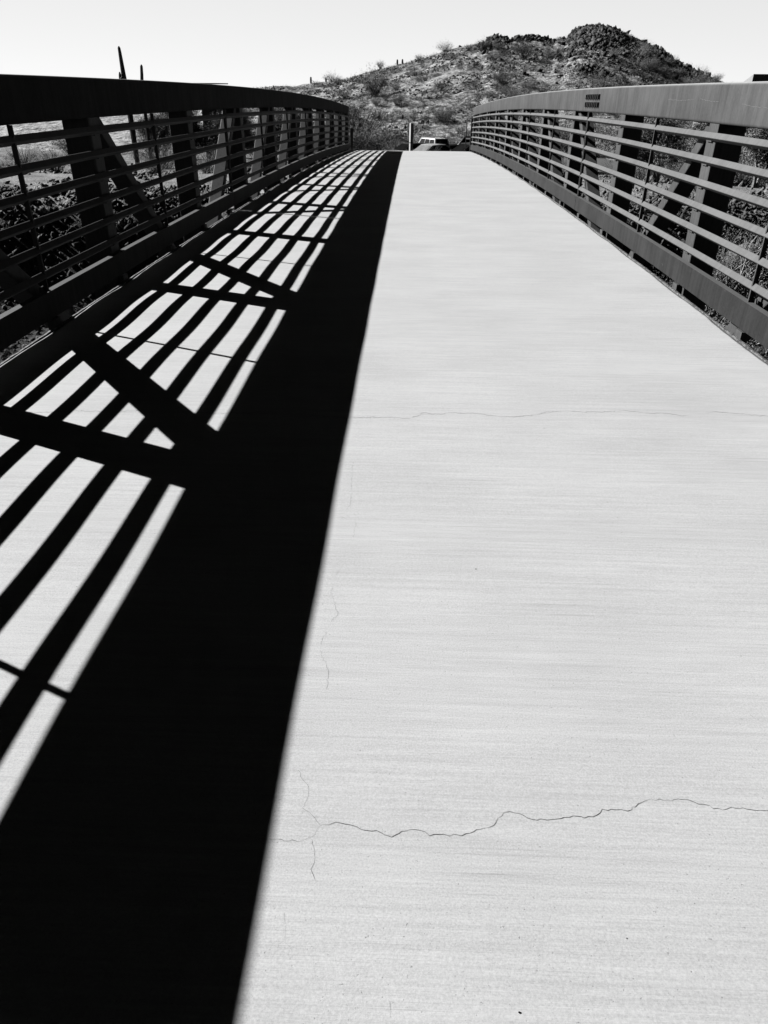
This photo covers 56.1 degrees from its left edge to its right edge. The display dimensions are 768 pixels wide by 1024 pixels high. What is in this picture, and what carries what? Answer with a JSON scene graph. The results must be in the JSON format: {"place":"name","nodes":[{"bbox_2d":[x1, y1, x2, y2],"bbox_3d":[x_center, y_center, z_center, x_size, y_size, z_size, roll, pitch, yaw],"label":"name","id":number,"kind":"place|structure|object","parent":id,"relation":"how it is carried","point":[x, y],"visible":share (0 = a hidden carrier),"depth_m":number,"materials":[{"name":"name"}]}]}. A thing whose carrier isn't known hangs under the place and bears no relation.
{"place":"outdoors","nodes":[
{"label":"outdoors","id":0,"kind":"place"},
{"bbox_2d":[0,37,720,157],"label":"hill","id":1,"kind":"structure","parent":0,"point":[119,138],"depth_m":102.27,"materials":[{"name":"soil"}]},
{"bbox_2d":[325,85,337,95],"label":"shrub","id":2,"kind":"object","parent":1,"relation":"on","point":[330,92],"visible":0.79,"depth_m":111.71,"materials":[{"name":"grey plant"}]},
{"bbox_2d":[324,70,339,81],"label":"shrub","id":3,"kind":"object","parent":1,"relation":"on","point":[330,78],"visible":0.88,"depth_m":128.74,"materials":[{"name":"grey plant"}]},
{"bbox_2d":[335,87,352,98],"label":"shrub","id":4,"kind":"object","parent":1,"relation":"on","point":[341,93],"visible":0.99,"depth_m":108.36,"materials":[{"name":"grey plant"}]},
{"bbox_2d":[339,97,358,111],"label":"shrub","id":5,"kind":"object","parent":1,"relation":"on","point":[348,104],"visible":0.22,"depth_m":96.78,"materials":[{"name":"grey plant"}]},
{"bbox_2d":[343,96,392,136],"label":"shrub","id":6,"kind":"object","parent":1,"relation":"on","point":[354,122],"visible":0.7,"depth_m":80.52,"materials":[{"name":"grey plant"}]},
{"bbox_2d":[354,62,392,96],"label":"shrub","id":7,"kind":"object","parent":1,"relation":"on","point":[374,91],"visible":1,"depth_m":104.51,"materials":[{"name":"grey plant"}]},
{"bbox_2d":[369,101,391,118],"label":"shrub","id":8,"kind":"object","parent":1,"relation":"on","point":[378,112],"visible":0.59,"depth_m":91.77,"materials":[{"name":"grey plant"}]},
{"bbox_2d":[371,95,389,106],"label":"shrub","id":9,"kind":"object","parent":1,"relation":"on","point":[382,103],"visible":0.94,"depth_m":98.71,"materials":[{"name":"grey plant"}]},
{"bbox_2d":[382,92,391,99],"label":"shrub","id":10,"kind":"object","parent":1,"relation":"on","point":[386,96],"visible":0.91,"depth_m":101.10,"materials":[{"name":"grey plant"}]},
{"bbox_2d":[367,111,415,141],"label":"shrub","id":11,"kind":"object","parent":1,"relation":"on","point":[398,131],"visible":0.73,"depth_m":79.47,"materials":[{"name":"grey plant"}]},
{"bbox_2d":[384,93,405,105],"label":"shrub","id":12,"kind":"object","parent":1,"relation":"on","point":[395,99],"visible":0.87,"depth_m":97.72,"materials":[{"name":"grey plant"}]},
{"bbox_2d":[386,138,403,146],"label":"shrub","id":13,"kind":"object","parent":1,"relation":"on","point":[399,143],"visible":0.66,"depth_m":75.62,"materials":[{"name":"grey plant"}]},
{"bbox_2d":[389,63,400,72],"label":"shrub","id":14,"kind":"object","parent":1,"relation":"on","point":[396,70],"visible":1,"depth_m":121.26,"materials":[{"name":"grey plant"}]},
{"bbox_2d":[388,94,415,107],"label":"shrub","id":15,"kind":"object","parent":1,"relation":"on","point":[404,104],"visible":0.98,"depth_m":96.67,"materials":[{"name":"grey plant"}]},
{"bbox_2d":[402,62,427,75],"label":"shrub","id":16,"kind":"object","parent":1,"relation":"on","point":[413,71],"visible":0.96,"depth_m":113.03,"materials":[{"name":"grey plant"}]},
{"bbox_2d":[432,40,453,49],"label":"shrub","id":17,"kind":"object","parent":1,"relation":"on","point":[446,46],"visible":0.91,"depth_m":125.60,"materials":[{"name":"grey plant"}]},
{"bbox_2d":[426,104,460,122],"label":"shrub","id":18,"kind":"object","parent":1,"relation":"on","point":[445,121],"visible":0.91,"depth_m":85.59,"materials":[{"name":"grey plant"}]},
{"bbox_2d":[431,104,456,121],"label":"shrub","id":19,"kind":"object","parent":1,"relation":"on","point":[446,112],"visible":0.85,"depth_m":85.85,"materials":[{"name":"grey plant"}]},
{"bbox_2d":[443,49,461,57],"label":"shrub","id":20,"kind":"object","parent":1,"relation":"on","point":[452,55],"visible":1,"depth_m":117.23,"materials":[{"name":"grey plant"}]},
{"bbox_2d":[452,121,469,133],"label":"shrub","id":21,"kind":"object","parent":1,"relation":"on","point":[461,128],"visible":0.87,"depth_m":80.99,"materials":[{"name":"grey plant"}]},
{"bbox_2d":[476,40,488,50],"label":"shrub","id":22,"kind":"object","parent":1,"relation":"on","point":[482,47],"visible":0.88,"depth_m":117.67,"materials":[{"name":"grey plant"}]},
{"bbox_2d":[244,25,722,156],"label":"hill scrub","id":23,"kind":"object","parent":1,"relation":"on","point":[418,79],"visible":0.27,"depth_m":104.19,"materials":[{"name":"grey plant"}]},
{"bbox_2d":[247,27,719,156],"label":"hill stones","id":24,"kind":"object","parent":1,"relation":"on","point":[541,53],"visible":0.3,"depth_m":108.49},
{"bbox_2d":[477,37,493,49],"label":"shrub","id":25,"kind":"object","parent":1,"relation":"on","point":[483,44],"visible":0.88,"depth_m":117.54,"materials":[{"name":"grey plant"}]},
{"bbox_2d":[478,33,509,54],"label":"rock outcrop","id":26,"kind":"object","parent":1,"relation":"on","point":[500,39],"visible":0.67,"depth_m":120.85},
{"bbox_2d":[482,47,505,59],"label":"shrub","id":27,"kind":"object","parent":1,"relation":"on","point":[493,57],"visible":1,"depth_m":110.26,"materials":[{"name":"grey plant"}]},
{"bbox_2d":[492,41,504,50],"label":"shrub","id":28,"kind":"object","parent":1,"relation":"on","point":[498,45],"visible":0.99,"depth_m":115.57,"materials":[{"name":"grey plant"}]},
{"bbox_2d":[486,63,517,83],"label":"shrub","id":29,"kind":"object","parent":1,"relation":"on","point":[498,80],"visible":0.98,"depth_m":99.74,"materials":[{"name":"grey plant"}]},
{"bbox_2d":[501,84,529,97],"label":"shrub","id":30,"kind":"object","parent":1,"relation":"on","point":[513,93],"visible":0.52,"depth_m":89.10,"materials":[{"name":"grey plant"}]},
{"bbox_2d":[514,35,529,43],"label":"shrub","id":31,"kind":"object","parent":1,"relation":"on","point":[520,42],"visible":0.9,"depth_m":119.54,"materials":[{"name":"grey plant"}]},
{"bbox_2d":[505,117,541,140],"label":"shrub","id":32,"kind":"object","parent":1,"relation":"on","point":[536,129],"visible":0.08,"depth_m":72.44,"materials":[{"name":"grey plant"}]},
{"bbox_2d":[512,41,537,58],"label":"shrub","id":33,"kind":"object","parent":1,"relation":"on","point":[522,54],"visible":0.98,"depth_m":110.41,"materials":[{"name":"grey plant"}]},
{"bbox_2d":[517,76,538,86],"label":"shrub","id":34,"kind":"object","parent":1,"relation":"on","point":[528,82],"visible":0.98,"depth_m":97.39,"materials":[{"name":"grey plant"}]},
{"bbox_2d":[511,34,551,44],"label":"rock outcrop","id":35,"kind":"object","parent":1,"relation":"on","point":[530,37],"visible":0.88,"depth_m":123.14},
{"bbox_2d":[542,44,562,58],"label":"shrub","id":36,"kind":"object","parent":1,"relation":"on","point":[548,52],"visible":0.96,"depth_m":111.26,"materials":[{"name":"grey plant"}]},
{"bbox_2d":[559,119,594,151],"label":"shrub","id":37,"kind":"object","parent":1,"relation":"on","point":[562,136],"visible":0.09,"depth_m":74.10,"materials":[{"name":"grey plant"}]},
{"bbox_2d":[577,63,606,79],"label":"rock outcrop","id":38,"kind":"object","parent":1,"relation":"on","point":[588,68],"visible":0.86,"depth_m":101.08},
{"bbox_2d":[565,22,637,66],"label":"rock outcrop","id":39,"kind":"object","parent":1,"relation":"on","point":[594,36],"visible":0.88,"depth_m":116.66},
{"bbox_2d":[588,67,622,87],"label":"shrub","id":40,"kind":"object","parent":1,"relation":"on","point":[605,83],"visible":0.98,"depth_m":94.97,"materials":[{"name":"grey plant"}]},
{"bbox_2d":[609,44,623,57],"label":"shrub","id":41,"kind":"object","parent":1,"relation":"on","point":[616,53],"visible":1,"depth_m":108.48,"materials":[{"name":"grey plant"}]},
{"bbox_2d":[633,60,648,66],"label":"shrub","id":42,"kind":"object","parent":1,"relation":"on","point":[638,63],"visible":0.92,"depth_m":109.64,"materials":[{"name":"grey plant"}]},
{"bbox_2d":[630,40,653,56],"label":"shrub","id":43,"kind":"object","parent":1,"relation":"on","point":[641,50],"visible":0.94,"depth_m":113.90,"materials":[{"name":"grey plant"}]},
{"bbox_2d":[643,56,658,66],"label":"shrub","id":44,"kind":"object","parent":1,"relation":"on","point":[649,60],"visible":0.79,"depth_m":110.67,"materials":[{"name":"grey plant"}]},
{"bbox_2d":[648,62,659,69],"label":"shrub","id":45,"kind":"object","parent":1,"relation":"on","point":[651,67],"visible":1,"depth_m":109.97,"materials":[{"name":"grey plant"}]},
{"bbox_2d":[663,55,679,65],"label":"shrub","id":46,"kind":"object","parent":1,"relation":"on","point":[668,61],"visible":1,"depth_m":117.11,"materials":[{"name":"grey plant"}]},
{"bbox_2d":[631,38,716,82],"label":"rock outcrop","id":47,"kind":"object","parent":1,"relation":"on","point":[661,50],"visible":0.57,"depth_m":121.48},
{"bbox_2d":[682,73,698,83],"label":"shrub","id":48,"kind":"object","parent":1,"relation":"on","point":[689,81],"visible":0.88,"depth_m":109.97,"materials":[{"name":"grey plant"}]},
{"bbox_2d":[692,64,710,74],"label":"shrub","id":49,"kind":"object","parent":1,"relation":"on","point":[706,72],"visible":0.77,"depth_m":122.87,"materials":[{"name":"grey plant"}]},
{"bbox_2d":[712,73,723,81],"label":"shrub","id":50,"kind":"object","parent":1,"relation":"on","point":[720,75],"visible":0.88,"depth_m":124.59,"materials":[{"name":"grey plant"}]},
{"bbox_2d":[0,145,767,362],"bbox_3d":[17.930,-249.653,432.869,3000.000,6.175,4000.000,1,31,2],"label":"ground","id":51,"kind":"structure","parent":0,"point":[34,179],"depth_m":27.83,"materials":[{"name":"soil"}]},
{"bbox_2d":[0,156,24,167],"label":"shrub","id":52,"kind":"object","parent":51,"relation":"on","point":[9,162],"visible":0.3,"depth_m":44.85,"materials":[{"name":"grey plant"}]},
{"bbox_2d":[0,325,45,362],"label":"shrub","id":53,"kind":"object","parent":51,"relation":"on","point":[6,353],"visible":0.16,"depth_m":21.88,"materials":[{"name":"grey plant"}]},
{"bbox_2d":[0,144,47,164],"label":"shrub","id":54,"kind":"object","parent":51,"relation":"on","point":[25,160],"visible":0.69,"depth_m":50.08,"materials":[{"name":"grey plant"}]},
{"bbox_2d":[25,142,68,172],"bbox_3d":[-18.114,-19.537,39.332,3.293,1.991,2.867,-15,34,-25],"label":"shrub","id":55,"kind":"object","parent":51,"relation":"on","point":[54,169],"visible":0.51,"depth_m":39.27,"materials":[{"name":"grey plant"}]},
{"bbox_2d":[45,127,67,153],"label":"shrub","id":56,"kind":"object","parent":51,"relation":"on","point":[63,144],"visible":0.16,"depth_m":59.22,"materials":[{"name":"grey plant"}]},
{"bbox_2d":[66,306,75,315],"bbox_3d":[-11.991,-7.248,26.715,1.042,0.882,1.239,13,33,20],"label":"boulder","id":57,"kind":"object","parent":51,"relation":"on","point":[70,311],"visible":0.1,"depth_m":26.64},
{"bbox_2d":[118,46,139,163],"bbox_3d":[-18.891,-29.680,52.936,0.691,7.654,0.479,1,31,2],"label":"saguaro","id":58,"kind":"object","parent":51,"relation":"on","point":[122,74],"visible":0.52,"depth_m":53.17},
{"bbox_2d":[140,64,152,159],"bbox_3d":[-17.680,-29.452,53.656,0.458,6.580,0.255,1,31,2],"label":"saguaro","id":59,"kind":"object","parent":51,"relation":"on","point":[145,115],"visible":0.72,"depth_m":53.75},
{"bbox_2d":[124,128,172,161],"bbox_3d":[-17.889,-28.458,55.925,4.682,2.800,5.136,21,36,31],"label":"shrub","id":60,"kind":"object","parent":51,"relation":"on","point":[146,149],"visible":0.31,"depth_m":55.86,"materials":[{"name":"grey plant"}]},
{"bbox_2d":[136,154,169,173],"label":"shrub","id":61,"kind":"object","parent":51,"relation":"on","point":[155,169],"visible":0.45,"depth_m":43.90,"materials":[{"name":"grey plant"}]},
{"bbox_2d":[134,112,172,154],"bbox_3d":[-20.104,-32.948,62.133,5.118,4.512,4.605,27,39,37],"label":"desert tree","id":62,"kind":"object","parent":51,"relation":"on","point":[160,130],"visible":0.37,"depth_m":61.66,"materials":[{"name":"grey plant"}]},
{"bbox_2d":[134,137,174,168],"bbox_3d":[-15.512,-25.351,50.912,4.664,2.225,4.236,8,31,12],"label":"shrub","id":63,"kind":"object","parent":51,"relation":"on","point":[167,165],"visible":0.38,"depth_m":50.86,"materials":[{"name":"grey plant"}]},
{"bbox_2d":[160,110,213,153],"bbox_3d":[-14.177,-28.373,53.379,5.217,5.134,5.591,1,31,2],"label":"desert tree","id":64,"kind":"object","parent":51,"relation":"on","point":[200,140],"visible":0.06,"depth_m":53.18,"materials":[{"name":"grey plant"}]},
{"bbox_2d":[195,139,214,170],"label":"shrub","id":65,"kind":"object","parent":51,"relation":"on","point":[204,156],"visible":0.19,"depth_m":46.60,"materials":[{"name":"grey plant"}]},
{"bbox_2d":[196,142,216,173],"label":"shrub","id":66,"kind":"object","parent":51,"relation":"on","point":[209,168],"visible":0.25,"depth_m":40.85,"materials":[{"name":"grey plant"}]},
{"bbox_2d":[200,83,227,158],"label":"park building","id":67,"kind":"structure","parent":51,"relation":"on","point":[206,112],"depth_m":62.30,"materials":[{"name":"paint"}]},
{"bbox_2d":[204,108,256,156],"bbox_3d":[-10.878,-27.473,52.055,4.334,4.537,4.014,1,31,2],"label":"desert tree","id":68,"kind":"object","parent":51,"relation":"on","point":[247,133],"visible":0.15,"depth_m":52.00,"materials":[{"name":"grey plant"}]},
{"bbox_2d":[246,149,277,171],"bbox_3d":[-7.880,-22.207,45.148,3.874,2.343,3.373,13,33,20],"label":"shrub","id":69,"kind":"object","parent":51,"relation":"on","point":[251,159],"visible":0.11,"depth_m":45.07,"materials":[{"name":"grey plant"}]},
{"bbox_2d":[256,107,314,149],"bbox_3d":[-7.794,-29.765,56.196,4.381,4.727,4.083,-17,35,-26],"label":"desert tree","id":70,"kind":"object","parent":51,"relation":"on","point":[278,128],"visible":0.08,"depth_m":55.89,"materials":[{"name":"grey plant"}]},
{"bbox_2d":[349,121,371,146],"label":"shrub","id":71,"kind":"object","parent":51,"relation":"on","point":[354,133],"visible":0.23,"depth_m":70.67,"materials":[{"name":"grey plant"}]},
{"bbox_2d":[349,135,372,149],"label":"shrub","id":72,"kind":"object","parent":51,"relation":"on","point":[360,145],"visible":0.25,"depth_m":70.86,"materials":[{"name":"grey plant"}]},
{"bbox_2d":[348,118,379,149],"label":"shrub","id":73,"kind":"object","parent":51,"relation":"on","point":[360,132],"visible":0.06,"depth_m":73.15,"materials":[{"name":"grey plant"}]},
{"bbox_2d":[349,126,387,149],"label":"shrub","id":74,"kind":"object","parent":51,"relation":"on","point":[359,142],"visible":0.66,"depth_m":70.93,"materials":[{"name":"grey plant"}]},
{"bbox_2d":[355,122,396,149],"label":"shrub","id":75,"kind":"object","parent":51,"relation":"on","point":[378,135],"visible":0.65,"depth_m":71.64,"materials":[{"name":"grey plant"}]},
{"bbox_2d":[356,132,395,150],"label":"shrub","id":76,"kind":"object","parent":51,"relation":"on","point":[384,148],"visible":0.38,"depth_m":70.96,"materials":[{"name":"grey plant"}]},
{"bbox_2d":[1,151,764,195],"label":"flat scrub","id":77,"kind":"object","parent":51,"relation":"on","point":[226,180],"visible":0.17,"depth_m":36.18,"materials":[{"name":"grey plant"}]},
{"bbox_2d":[0,326,766,359],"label":"wash stones","id":78,"kind":"object","parent":51,"relation":"on","point":[37,329],"visible":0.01,"depth_m":24.42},
{"bbox_2d":[0,74,767,1023],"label":"footbridge","id":79,"kind":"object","parent":51,"relation":"on","point":[382,586],"visible":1,"depth_m":2.27,"materials":[{"name":"concrete"}]},
{"bbox_2d":[350,128,354,149],"bbox_3d":[-1.146,-13.614,26.406,0.158,0.803,0.096,1,31,2],"label":"rail post","id":80,"kind":"object","parent":79,"relation":"attached to","point":[351,135],"visible":0.82,"depth_m":26.31,"materials":[{"name":"black metal"}]},
{"bbox_2d":[0,162,767,352],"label":"riprap","id":81,"kind":"object","parent":51,"relation":"on","point":[154,191],"visible":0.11,"depth_m":27.86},
{"bbox_2d":[723,242,760,272],"bbox_3d":[13.468,-9.502,27.003,1.706,1.183,1.210,-14,34,-23],"label":"bush","id":82,"kind":"object","parent":81,"relation":"on","point":[744,246],"visible":0.15,"depth_m":26.59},
{"bbox_2d":[0,162,767,203],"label":"ground stones","id":83,"kind":"object","parent":51,"relation":"on","point":[149,173],"visible":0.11,"depth_m":32.84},
{"bbox_2d":[1,136,767,354],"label":"wash scrub","id":84,"kind":"object","parent":51,"relation":"on","point":[352,149],"visible":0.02,"depth_m":27.00,"materials":[{"name":"grey plant"}]},
{"bbox_2d":[465,116,473,150],"bbox_3d":[3.245,-14.287,27.399,0.104,1.370,1.616,0,31,-1],"label":"approach railing","id":85,"kind":"object","parent":51,"relation":"on","point":[471,117],"visible":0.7,"depth_m":26.76,"materials":[{"name":"black metal"}]},
{"bbox_2d":[519,118,569,152],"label":"shrub","id":86,"kind":"object","parent":51,"relation":"on","point":[537,142],"visible":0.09,"depth_m":71.80,"materials":[{"name":"grey plant"}]},
{"bbox_2d":[561,140,567,177],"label":"shrub","id":87,"kind":"object","parent":51,"relation":"on","point":[563,171],"visible":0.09,"depth_m":42.31,"materials":[{"name":"grey plant"}]},
{"bbox_2d":[561,115,617,157],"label":"shrub","id":88,"kind":"object","parent":51,"relation":"on","point":[599,143],"visible":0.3,"depth_m":71.86,"materials":[{"name":"grey plant"}]},
{"bbox_2d":[598,158,645,179],"bbox_3d":[11.914,-17.105,35.779,3.059,1.648,2.966,-7,31,-12],"label":"shrub","id":89,"kind":"object","parent":51,"relation":"on","point":[611,168],"visible":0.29,"depth_m":35.96,"materials":[{"name":"grey plant"}]},
{"bbox_2d":[607,117,695,181],"bbox_3d":[13.124,-17.947,34.879,3.953,3.670,4.317,-26,39,-37],"label":"desert tree","id":90,"kind":"object","parent":51,"relation":"on","point":[668,140],"visible":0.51,"depth_m":34.18,"materials":[{"name":"grey plant"}]},
{"bbox_2d":[634,163,673,180],"bbox_3d":[14.607,-19.396,40.135,3.851,2.023,4.240,10,32,16],"label":"shrub","id":91,"kind":"object","parent":51,"relation":"on","point":[640,176],"visible":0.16,"depth_m":40.22,"materials":[{"name":"grey plant"}]},
{"bbox_2d":[662,149,688,179],"bbox_3d":[18.902,-22.553,46.223,5.006,2.629,5.512,6,31,9],"label":"shrub","id":92,"kind":"object","parent":51,"relation":"on","point":[673,169],"visible":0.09,"depth_m":46.36,"materials":[{"name":"grey plant"}]},
{"bbox_2d":[651,210,767,324],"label":"desert tree","id":93,"kind":"object","parent":51,"relation":"on","point":[724,261],"visible":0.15,"depth_m":21.02,"materials":[{"name":"grey plant"}]},
{"bbox_2d":[683,122,747,162],"bbox_3d":[19.179,-21.093,40.840,4.782,4.691,3.886,19,35,29],"label":"desert tree","id":94,"kind":"object","parent":51,"relation":"on","point":[699,126],"visible":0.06,"depth_m":40.81,"materials":[{"name":"grey plant"}]},
{"bbox_2d":[669,215,767,359],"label":"desert tree","id":95,"kind":"object","parent":51,"relation":"on","point":[765,354],"visible":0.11,"depth_m":15.74,"materials":[{"name":"grey plant"}]},
{"bbox_2d":[692,74,767,162],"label":"park building","id":96,"kind":"structure","parent":51,"relation":"on","point":[757,77],"depth_m":50.23,"materials":[{"name":"paint"}]},
{"bbox_2d":[735,151,767,186],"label":"shrub","id":97,"kind":"object","parent":51,"relation":"on","point":[746,182],"visible":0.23,"depth_m":33.05,"materials":[{"name":"grey plant"}]},
{"bbox_2d":[739,127,767,187],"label":"desert tree","id":98,"kind":"object","parent":51,"relation":"on","point":[758,154],"visible":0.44,"depth_m":31.46,"materials":[{"name":"grey plant"}]},
{"bbox_2d":[0,0,767,87],"label":"sky","id":99,"kind":"structure","parent":0,"point":[242,43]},
{"bbox_2d":[248,155,685,171],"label":"parking lot","id":100,"kind":"structure","parent":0,"point":[599,161],"depth_m":61.38,"materials":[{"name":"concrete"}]},
{"bbox_2d":[390,142,423,150],"bbox_3d":[2.136,-29.750,59.629,4.430,1.420,2.090,-16,34,-26],"label":"parked car","id":101,"kind":"object","parent":100,"relation":"on","point":[403,147],"visible":0.17,"depth_m":58.94,"materials":[{"name":"grey paint"}]},
{"bbox_2d":[413,144,451,150],"bbox_3d":[3.514,-27.221,54.907,4.530,1.440,2.100,-21,37,-32],"label":"parked car","id":102,"kind":"object","parent":100,"relation":"on","point":[422,147],"visible":0.11,"depth_m":54.37,"materials":[{"name":"white paint"}]},
{"bbox_2d":[418,136,449,146],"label":"parked suv","id":103,"kind":"object","parent":100,"relation":"on","point":[432,140],"visible":0.24,"depth_m":65.01,"materials":[{"name":"white paint"}]},
{"bbox_2d":[449,136,469,148],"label":"parked pickup","id":104,"kind":"object","parent":100,"relation":"on","point":[452,146],"visible":0.12,"depth_m":67.75,"materials":[{"name":"paint"}]},
{"bbox_2d":[450,142,469,150],"bbox_3d":[6.051,-25.345,51.256,4.530,1.620,2.140,-12,33,-21],"label":"parked car","id":105,"kind":"object","parent":100,"relation":"on","point":[460,147],"visible":0.02,"depth_m":50.67,"materials":[{"name":"grey paint"}]},
{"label":"approach path","id":106,"kind":"structure","parent":0,"visible":0},
{"bbox_2d":[409,123,413,150],"bbox_3d":[1.042,-14.255,27.562,0.240,1.102,0.240,-11,33,-19],"label":"bollard","id":107,"kind":"object","parent":106,"relation":"on","point":[411,127],"visible":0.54,"depth_m":27.48,"materials":[{"name":"white metal"}]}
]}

